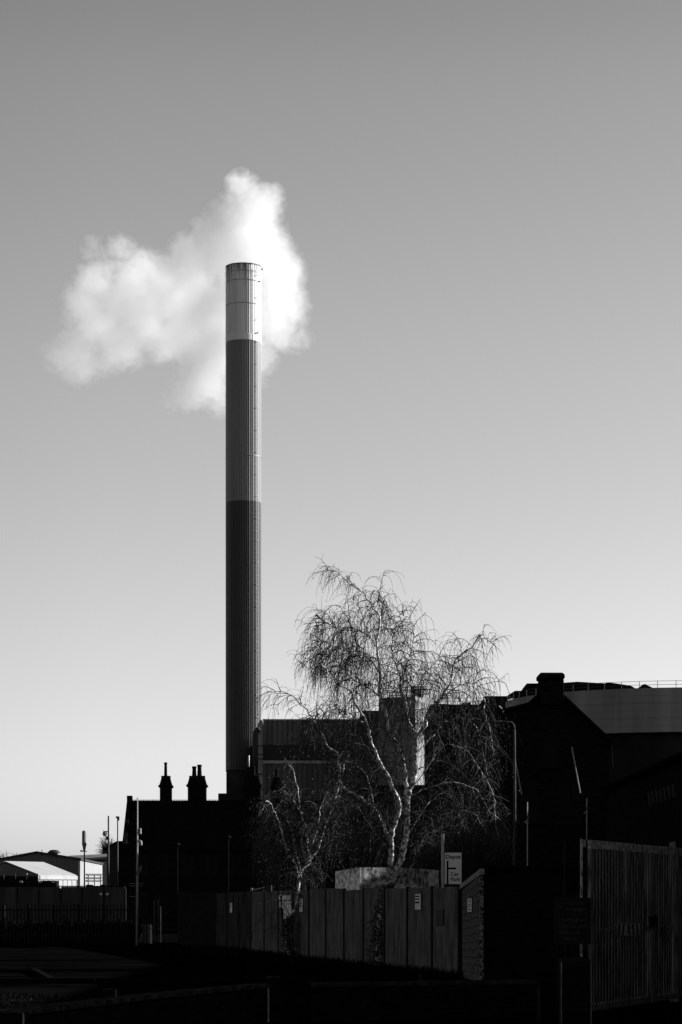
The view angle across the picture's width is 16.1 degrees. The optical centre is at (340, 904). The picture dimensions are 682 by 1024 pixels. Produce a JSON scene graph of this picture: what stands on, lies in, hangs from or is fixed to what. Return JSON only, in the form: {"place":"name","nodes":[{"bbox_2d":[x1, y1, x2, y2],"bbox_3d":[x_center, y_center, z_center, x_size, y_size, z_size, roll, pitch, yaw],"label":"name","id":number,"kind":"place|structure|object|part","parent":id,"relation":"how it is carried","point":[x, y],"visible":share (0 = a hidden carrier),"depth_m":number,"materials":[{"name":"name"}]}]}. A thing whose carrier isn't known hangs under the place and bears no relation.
{"place":"outdoors","nodes":[
{"label":"outdoors","id":0,"kind":"place"},
{"bbox_2d":[0,1010,28,1023],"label":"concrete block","id":1,"kind":"structure","parent":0,"point":[14,1016],"depth_m":22.00,"materials":[{"name":"concrete"}]},
{"bbox_2d":[16,881,58,887],"bbox_3d":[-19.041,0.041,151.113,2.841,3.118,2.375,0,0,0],"label":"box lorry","id":2,"kind":"object","parent":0,"point":[45,883],"visible":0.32,"depth_m":150.00,"materials":[{"name":"metal"}]},
{"bbox_2d":[0,849,103,885],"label":"warehouse","id":3,"kind":"structure","parent":0,"point":[93,871],"depth_m":205.00,"materials":[{"name":"metal"}]},
{"bbox_2d":[0,886,125,923],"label":"concrete wall","id":4,"kind":"structure","parent":0,"point":[64,895],"depth_m":106.00,"materials":[{"name":"concrete"}]},
{"bbox_2d":[0,918,150,942],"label":"grass","id":5,"kind":"structure","parent":0,"point":[131,932],"depth_m":100.63,"materials":[{"name":"plant"}]},
{"bbox_2d":[70,854,106,885],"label":"back warehouse","id":6,"kind":"structure","parent":0,"point":[101,858],"depth_m":254.96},
{"bbox_2d":[104,841,123,885],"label":"side wing","id":7,"kind":"structure","parent":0,"point":[112,864],"depth_m":165.00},
{"bbox_2d":[0,991,310,1014],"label":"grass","id":8,"kind":"structure","parent":0,"point":[49,997],"depth_m":40.23,"materials":[{"name":"black plant"}]},
{"bbox_2d":[0,987,310,993],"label":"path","id":9,"kind":"structure","parent":0,"point":[90,990],"depth_m":44.98,"materials":[{"name":"black asphalt"}]},
{"bbox_2d":[158,900,158,942],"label":"gate post","id":10,"kind":"object","parent":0,"point":[158,921],"visible":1,"depth_m":102.30,"materials":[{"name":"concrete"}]},
{"bbox_2d":[160,906,160,942],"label":"marker post","id":11,"kind":"object","parent":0,"point":[160,924],"visible":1,"depth_m":101.90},
{"bbox_2d":[0,949,371,978],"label":"road","id":12,"kind":"structure","parent":0,"point":[98,963],"depth_m":63.72,"materials":[{"name":"black asphalt"}]},
{"bbox_2d":[27,966,53,980],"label":"road marking","id":13,"kind":"structure","parent":12,"relation":"on","point":[36,972],"depth_m":54.06,"materials":[{"name":"paint"}]},
{"bbox_2d":[122,755,363,927],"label":"victorian house","id":14,"kind":"structure","parent":0,"point":[198,826],"depth_m":165.00,"materials":[{"name":"brick"}]},
{"bbox_2d":[133,855,150,877],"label":"window","id":15,"kind":"structure","parent":14,"relation":"in","point":[143,860],"depth_m":165.00,"materials":[{"name":"black glass"}]},
{"bbox_2d":[133,892,150,916],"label":"window","id":16,"kind":"structure","parent":14,"relation":"in","point":[143,897],"depth_m":165.00,"materials":[{"name":"black glass"}]},
{"bbox_2d":[153,855,170,877],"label":"window","id":17,"kind":"structure","parent":14,"relation":"in","point":[161,861],"depth_m":165.00,"materials":[{"name":"black glass"}]},
{"bbox_2d":[155,892,170,916],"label":"window","id":18,"kind":"structure","parent":14,"relation":"in","point":[163,897],"depth_m":165.00,"materials":[{"name":"black glass"}]},
{"bbox_2d":[179,855,195,877],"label":"window","id":19,"kind":"structure","parent":14,"relation":"in","point":[187,862],"depth_m":165.00,"materials":[{"name":"black glass"}]},
{"bbox_2d":[203,855,219,877],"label":"window","id":20,"kind":"structure","parent":14,"relation":"in","point":[211,862],"depth_m":165.00,"materials":[{"name":"black glass"}]},
{"bbox_2d":[227,855,243,877],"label":"window","id":21,"kind":"structure","parent":14,"relation":"in","point":[235,861],"depth_m":165.00,"materials":[{"name":"black glass"}]},
{"bbox_2d":[250,855,266,877],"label":"window","id":22,"kind":"structure","parent":14,"relation":"in","point":[255,875],"depth_m":165.00,"materials":[{"name":"black glass"}]},
{"bbox_2d":[277,855,290,877],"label":"window","id":23,"kind":"structure","parent":14,"relation":"in","point":[282,870],"depth_m":165.00,"materials":[{"name":"black glass"}]},
{"bbox_2d":[303,855,317,877],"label":"window","id":24,"kind":"structure","parent":14,"relation":"in","point":[308,855],"depth_m":165.00,"materials":[{"name":"black glass"}]},
{"bbox_2d":[327,855,341,877],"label":"window","id":25,"kind":"structure","parent":14,"relation":"in","point":[339,867],"depth_m":165.00,"materials":[{"name":"black glass"}]},
{"bbox_2d":[250,885,271,891],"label":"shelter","id":26,"kind":"object","parent":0,"point":[261,889],"visible":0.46,"depth_m":92.90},
{"bbox_2d":[0,928,681,1023],"bbox_3d":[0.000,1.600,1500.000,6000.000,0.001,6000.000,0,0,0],"label":"ground","id":27,"kind":"structure","parent":0,"point":[664,1012],"depth_m":43.67,"materials":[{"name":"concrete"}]},
{"bbox_2d":[0,861,77,887],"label":"marquee","id":28,"kind":"object","parent":27,"relation":"on","point":[13,873],"visible":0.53,"depth_m":173.79,"materials":[{"name":"white fabric"}]},
{"bbox_2d":[0,903,127,943],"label":"palisade fence","id":29,"kind":"object","parent":27,"relation":"on","point":[53,910],"visible":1,"depth_m":100.00,"materials":[{"name":"metal"}]},
{"bbox_2d":[80,831,86,885],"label":"antenna mast","id":30,"kind":"object","parent":27,"relation":"on","point":[84,838],"visible":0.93,"depth_m":169.92,"materials":[{"name":"metal"}]},
{"bbox_2d":[94,830,113,853],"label":"bare tree","id":31,"kind":"object","parent":27,"relation":"on","point":[103,850],"visible":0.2,"depth_m":299.80,"materials":[{"name":"black plant"}]},
{"bbox_2d":[103,816,108,885],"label":"dome camera post","id":32,"kind":"object","parent":27,"relation":"on","point":[107,837],"visible":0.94,"depth_m":139.95,"materials":[{"name":"metal"}]},
{"bbox_2d":[102,988,118,997],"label":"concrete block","id":33,"kind":"structure","parent":27,"relation":"on","point":[109,992],"depth_m":31.50,"materials":[{"name":"concrete"}]},
{"bbox_2d":[116,816,118,885],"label":"lamp post","id":34,"kind":"object","parent":27,"relation":"on","point":[117,817],"visible":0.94,"depth_m":139.96,"materials":[{"name":"metal"}]},
{"bbox_2d":[129,798,142,945],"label":"camera pole","id":35,"kind":"object","parent":27,"relation":"on","point":[138,870],"visible":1,"depth_m":94.96,"materials":[{"name":"grey metal"}]},
{"bbox_2d":[0,983,271,1023],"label":"wall","id":36,"kind":"structure","parent":27,"relation":"on","point":[239,1004],"depth_m":29.51,"materials":[{"name":"brick"}]},
{"bbox_2d":[143,924,145,942],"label":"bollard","id":37,"kind":"object","parent":27,"relation":"on","point":[144,926],"visible":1,"depth_m":100.95,"materials":[{"name":"concrete"}]},
{"bbox_2d":[146,924,148,942],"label":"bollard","id":38,"kind":"object","parent":27,"relation":"on","point":[147,933],"visible":0.96,"depth_m":101.35,"materials":[{"name":"concrete"}]},
{"bbox_2d":[150,925,151,942],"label":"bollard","id":39,"kind":"object","parent":27,"relation":"on","point":[150,933],"visible":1,"depth_m":100.56,"materials":[{"name":"black metal"}]},
{"bbox_2d":[175,843,179,934],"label":"street lamp","id":40,"kind":"object","parent":27,"relation":"on","point":[177,844],"visible":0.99,"depth_m":129.98,"materials":[{"name":"black metal"}]},
{"bbox_2d":[0,972,433,983],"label":"kerb","id":41,"kind":"structure","parent":27,"relation":"on","point":[155,980],"depth_m":49.68,"materials":[{"name":"concrete"}]},
{"bbox_2d":[226,835,230,891],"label":"street lamp","id":42,"kind":"object","parent":27,"relation":"on","point":[228,837],"visible":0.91,"depth_m":129.98,"materials":[{"name":"black metal"}]},
{"bbox_2d":[218,262,262,800],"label":"chimney stack","id":43,"kind":"object","parent":27,"relation":"on","point":[243,481],"visible":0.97,"depth_m":327.86,"materials":[{"name":"concrete"}]},
{"bbox_2d":[267,976,279,1021],"bbox_3d":[-0.924,1.289,33.060,0.186,0.622,0.320,0,0,0],"label":"post","id":44,"kind":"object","parent":27,"relation":"on","point":[274,1003],"depth_m":33.00,"materials":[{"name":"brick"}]},
{"bbox_2d":[243,751,365,958],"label":"birch tree","id":45,"kind":"object","parent":27,"relation":"on","point":[292,832],"visible":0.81,"depth_m":71.94,"materials":[{"name":"white plant"}]},
{"bbox_2d":[253,719,359,800],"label":"incinerator hall","id":46,"kind":"structure","parent":27,"relation":"on","point":[268,741],"depth_m":300.02,"materials":[{"name":"metal"}]},
{"bbox_2d":[150,943,463,977],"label":"grass","id":47,"kind":"structure","parent":27,"relation":"on","point":[224,951],"depth_m":65.21,"materials":[{"name":"black plant"}]},
{"bbox_2d":[178,885,461,974],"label":"steel fence","id":48,"kind":"object","parent":27,"relation":"on","point":[336,920],"visible":0.79,"depth_m":66.03,"materials":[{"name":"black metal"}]},
{"bbox_2d":[280,895,283,937],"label":"leaning post","id":49,"kind":"object","parent":48,"relation":"attached to","point":[282,910],"visible":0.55,"depth_m":74.56,"materials":[{"name":"metal"}]},
{"bbox_2d":[279,895,291,918],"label":"bare board","id":50,"kind":"object","parent":48,"relation":"attached to","point":[289,907],"visible":0.72,"depth_m":73.86,"materials":[{"name":"grey wood"}]},
{"bbox_2d":[299,899,302,911],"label":"notice","id":51,"kind":"object","parent":48,"relation":"attached to","point":[301,906],"visible":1,"depth_m":71.54,"materials":[{"name":"white plastic"}]},
{"bbox_2d":[415,894,420,909],"bbox_3d":[1.829,-0.078,57.538,0.015,0.372,0.560,0,0,-12],"label":"notice","id":52,"kind":"object","parent":48,"relation":"attached to","point":[417,901],"visible":1,"depth_m":57.49,"materials":[{"name":"white plastic"}]},
{"bbox_2d":[360,711,378,784],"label":"plant block","id":53,"kind":"structure","parent":27,"relation":"on","point":[364,735],"depth_m":290.00,"materials":[{"name":"concrete"}]},
{"bbox_2d":[251,553,524,967],"bbox_3d":[1.221,-3.652,61.315,7.102,10.616,4.817,0,0,0],"label":"birch tree","id":54,"kind":"object","parent":27,"relation":"on","point":[389,830],"visible":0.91,"depth_m":61.50,"materials":[{"name":"white plant"}]},
{"bbox_2d":[441,834,461,887],"bbox_3d":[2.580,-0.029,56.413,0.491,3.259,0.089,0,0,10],"label":"direction sign","id":55,"kind":"object","parent":27,"relation":"on","point":[451,868],"visible":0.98,"depth_m":56.40,"materials":[{"name":"metal"}]},
{"bbox_2d":[471,718,515,865],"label":"street lamp","id":56,"kind":"object","parent":27,"relation":"on","point":[514,781],"visible":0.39,"depth_m":87.96,"materials":[{"name":"metal"}]},
{"bbox_2d":[460,866,585,981],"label":"brick outbuilding","id":57,"kind":"structure","parent":27,"relation":"on","point":[508,926],"depth_m":50.15,"materials":[{"name":"brick"}]},
{"bbox_2d":[467,898,471,911],"bbox_3d":[2.753,0.005,51.763,0.015,0.290,0.817,0,0,-3],"label":"notice","id":58,"kind":"object","parent":57,"relation":"attached to","point":[469,904],"visible":1,"depth_m":51.74,"materials":[{"name":"white paper"}]},
{"bbox_2d":[524,802,529,865],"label":"floodlight post","id":59,"kind":"object","parent":27,"relation":"on","point":[527,821],"visible":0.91,"depth_m":85.98,"materials":[{"name":"metal"}]},
{"bbox_2d":[555,898,590,1016],"bbox_3d":[3.322,0.747,34.620,0.521,1.706,0.060,0,0,0],"label":"name board","id":60,"kind":"object","parent":27,"relation":"on","point":[572,920],"visible":1,"depth_m":34.60,"materials":[{"name":"metal"}]},
{"bbox_2d":[564,839,588,957],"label":"gate pillar","id":61,"kind":"structure","parent":27,"relation":"on","point":[583,843],"depth_m":35.61,"materials":[{"name":"grey paint"}]},
{"bbox_2d":[588,840,681,1010],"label":"steel gate","id":62,"kind":"structure","parent":61,"relation":"attached to","point":[652,923],"depth_m":37.71,"materials":[{"name":"grey metal"}]},
{"bbox_2d":[617,923,639,935],"bbox_3d":[4.409,0.375,37.048,0.014,0.190,1.320,0,0,22],"label":"striped plate","id":63,"kind":"object","parent":62,"relation":"attached to","point":[627,929],"visible":1,"depth_m":37.02,"materials":[{"name":"black metal"}]},
{"bbox_2d":[584,798,588,839],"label":"floodlight post","id":64,"kind":"object","parent":27,"relation":"on","point":[586,812],"visible":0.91,"depth_m":85.98,"materials":[{"name":"metal"}]},
{"bbox_2d":[505,680,681,783],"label":"industrial building","id":65,"kind":"structure","parent":27,"relation":"on","point":[641,726],"depth_m":145.37,"materials":[{"name":"grey metal"}]},
{"bbox_2d":[0,0,681,857],"label":"sky","id":66,"kind":"structure","parent":0,"point":[461,219],"materials":[{"name":"grey"}]},
{"bbox_2d":[335,867,438,889],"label":"garden wall","id":67,"kind":"structure","parent":0,"point":[341,882],"depth_m":84.72,"materials":[{"name":"grey concrete"}]},
{"bbox_2d":[378,686,429,784],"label":"stair tower","id":68,"kind":"structure","parent":0,"point":[411,764],"depth_m":281.15,"materials":[{"name":"white concrete"}]},
{"bbox_2d":[356,785,474,895],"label":"shed","id":69,"kind":"structure","parent":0,"point":[468,863],"depth_m":205.00,"materials":[{"name":"brick"}]},
{"bbox_2d":[311,980,536,1020],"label":"wall","id":70,"kind":"structure","parent":0,"point":[391,1000],"depth_m":33.77,"materials":[{"name":"brick"}]},
{"bbox_2d":[424,698,478,784],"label":"process building","id":71,"kind":"structure","parent":0,"point":[449,739],"depth_m":250.00,"materials":[{"name":"metal"}]},
{"bbox_2d":[479,696,506,716],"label":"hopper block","id":72,"kind":"structure","parent":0,"point":[497,701],"depth_m":170.00,"materials":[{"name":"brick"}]},
{"bbox_2d":[516,763,521,794],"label":"leaning pole","id":73,"kind":"object","parent":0,"point":[518,779],"visible":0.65,"depth_m":97.32,"materials":[{"name":"grey metal"}]},
{"bbox_2d":[474,673,613,943],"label":"gabled house","id":74,"kind":"structure","parent":0,"point":[552,722],"depth_m":98.00,"materials":[{"name":"brick"}]},
{"bbox_2d":[512,861,538,865],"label":"window","id":75,"kind":"structure","parent":74,"relation":"in","point":[518,863],"depth_m":97.97,"materials":[{"name":"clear glass"}]},
{"bbox_2d":[510,782,541,824],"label":"window","id":76,"kind":"structure","parent":74,"relation":"in","point":[530,790],"depth_m":98.00,"materials":[{"name":"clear glass"}]},
{"bbox_2d":[539,743,560,767],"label":"window","id":77,"kind":"structure","parent":74,"relation":"in","point":[550,751],"depth_m":97.97,"materials":[{"name":"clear glass"}]},
{"bbox_2d":[555,782,585,824],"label":"window","id":78,"kind":"structure","parent":74,"relation":"in","point":[571,803],"depth_m":98.00,"materials":[{"name":"black glass"}]},
{"bbox_2d":[558,861,584,865],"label":"window","id":79,"kind":"structure","parent":74,"relation":"in","point":[560,863],"depth_m":97.97,"materials":[{"name":"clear glass"}]},
{"bbox_2d":[571,747,580,792],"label":"leaning pole","id":80,"kind":"object","parent":74,"relation":"attached to","point":[575,769],"visible":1,"depth_m":97.33,"materials":[{"name":"grey metal"}]},
{"bbox_2d":[559,957,591,1023],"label":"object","id":81,"kind":"object","parent":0,"point":[575,990],"visible":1,"depth_m":28.99,"materials":[{"name":"metal"}]},
{"bbox_3d":[2.822,1.123,28.993,0.307,0.854,0.011,0,0,0],"label":"door","id":82,"kind":"part","parent":81,"relation":"part of","materials":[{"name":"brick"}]},
{"bbox_2d":[596,751,681,958],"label":"depot building","id":83,"kind":"structure","parent":0,"point":[643,806],"depth_m":79.47,"materials":[{"name":"brick"}]},
{"bbox_2d":[625,851,628,893],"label":"window","id":84,"kind":"structure","parent":83,"relation":"in","point":[625,851],"depth_m":84.19,"materials":[{"name":"glass"}]},
{"bbox_2d":[644,843,651,892],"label":"window","id":85,"kind":"structure","parent":83,"relation":"in","point":[649,843],"depth_m":79.48,"materials":[{"name":"glass"}]},
{"bbox_2d":[669,838,677,891],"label":"window","id":86,"kind":"structure","parent":83,"relation":"in","point":[672,842],"depth_m":72.97,"materials":[{"name":"glass"}]}
]}

